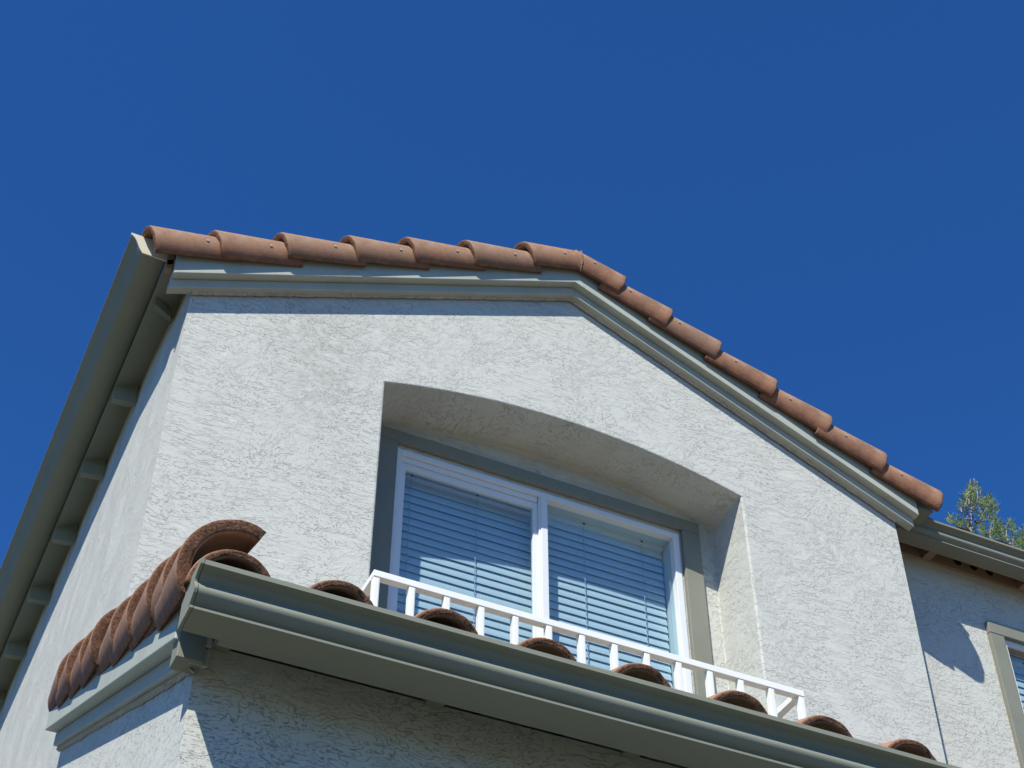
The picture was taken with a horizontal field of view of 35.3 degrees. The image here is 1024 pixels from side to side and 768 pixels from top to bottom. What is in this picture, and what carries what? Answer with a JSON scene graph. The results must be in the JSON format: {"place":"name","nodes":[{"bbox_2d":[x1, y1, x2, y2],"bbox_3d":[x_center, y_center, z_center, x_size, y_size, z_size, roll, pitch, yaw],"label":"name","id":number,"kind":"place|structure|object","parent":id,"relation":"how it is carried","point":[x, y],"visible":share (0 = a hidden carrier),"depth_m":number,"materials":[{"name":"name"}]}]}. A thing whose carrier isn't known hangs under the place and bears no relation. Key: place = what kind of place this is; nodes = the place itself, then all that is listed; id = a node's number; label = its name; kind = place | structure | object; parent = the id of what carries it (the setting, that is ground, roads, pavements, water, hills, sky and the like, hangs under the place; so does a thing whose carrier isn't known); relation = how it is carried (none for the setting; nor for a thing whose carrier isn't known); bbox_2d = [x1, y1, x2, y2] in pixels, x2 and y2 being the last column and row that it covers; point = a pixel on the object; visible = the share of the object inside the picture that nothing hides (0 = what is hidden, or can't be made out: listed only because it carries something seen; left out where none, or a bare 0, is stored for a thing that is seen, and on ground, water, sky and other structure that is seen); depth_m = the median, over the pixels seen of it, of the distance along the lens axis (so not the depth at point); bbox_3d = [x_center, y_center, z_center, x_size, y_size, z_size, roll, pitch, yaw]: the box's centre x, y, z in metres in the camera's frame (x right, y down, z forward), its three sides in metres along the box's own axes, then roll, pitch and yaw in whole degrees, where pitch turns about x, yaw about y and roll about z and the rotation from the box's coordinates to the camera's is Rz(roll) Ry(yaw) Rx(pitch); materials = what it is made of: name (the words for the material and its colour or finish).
{"place":"outdoors","nodes":[
{"label":"outdoors","id":0,"kind":"place"},
{"bbox_2d":[0,225,1023,767],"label":"house","id":1,"kind":"structure","parent":0,"point":[246,437],"depth_m":7.29,"materials":[{"name":"white paint"}]},
{"bbox_2d":[397,473,531,642],"bbox_3d":[-0.228,0.917,7.129,0.703,1.180,0.048,18,-47,-18],"label":"window blind","id":2,"kind":"object","parent":1,"relation":"attached to","point":[513,601],"depth_m":7.30,"materials":[{"name":"white plastic"}]},
{"bbox_2d":[368,425,715,696],"bbox_3d":[0.082,1.084,7.200,1.705,1.557,0.298,18,-47,-18],"label":"window","id":3,"kind":"structure","parent":1,"relation":"in","point":[393,464],"depth_m":7.48,"materials":[{"name":"paint"}]},
{"bbox_2d":[361,569,806,719],"bbox_3d":[0.320,1.316,6.337,1.978,0.678,0.199,18,-47,-18],"label":"balcony railing","id":4,"kind":"object","parent":1,"relation":"attached to","point":[370,587],"visible":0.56,"depth_m":6.46,"materials":[{"name":"white paint"}]},
{"bbox_2d":[547,512,671,687],"bbox_3d":[0.424,1.132,7.348,0.677,1.224,0.048,18,-47,-18],"label":"window blind","id":5,"kind":"object","parent":1,"relation":"attached to","point":[589,531],"depth_m":7.53,"materials":[{"name":"white plastic"}]},
{"bbox_2d":[985,620,1023,767],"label":"window","id":6,"kind":"structure","parent":1,"relation":"in","point":[998,634],"depth_m":8.23,"materials":[{"name":"paint"}]},
{"bbox_2d":[1010,656,1023,708],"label":"window blind","id":7,"kind":"object","parent":1,"relation":"attached to","point":[1018,665],"depth_m":8.43,"materials":[{"name":"white plastic"}]},
{"bbox_2d":[0,0,1023,567],"label":"sky","id":8,"kind":"structure","parent":0,"point":[830,193],"materials":[{"name":"blue"}]},
{"bbox_2d":[945,478,999,533],"bbox_3d":[5.745,6.740,15.818,3.071,15.750,2.917,-30,-52,27],"label":"pine tree","id":9,"kind":"object","parent":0,"point":[972,503],"visible":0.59,"depth_m":20.66,"materials":[{"name":"green plant"}]},
{"bbox_2d":[977,513,1005,540],"bbox_3d":[6.727,7.539,17.270,3.055,16.646,2.780,9,-45,-9],"label":"pine tree","id":10,"kind":"object","parent":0,"point":[997,532],"visible":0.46,"depth_m":22.61,"materials":[{"name":"green plant"}]},
{"bbox_2d":[999,517,1023,549],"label":"pine tree","id":11,"kind":"object","parent":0,"point":[1020,539],"visible":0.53,"depth_m":24.44,"materials":[{"name":"green plant"}]}
]}

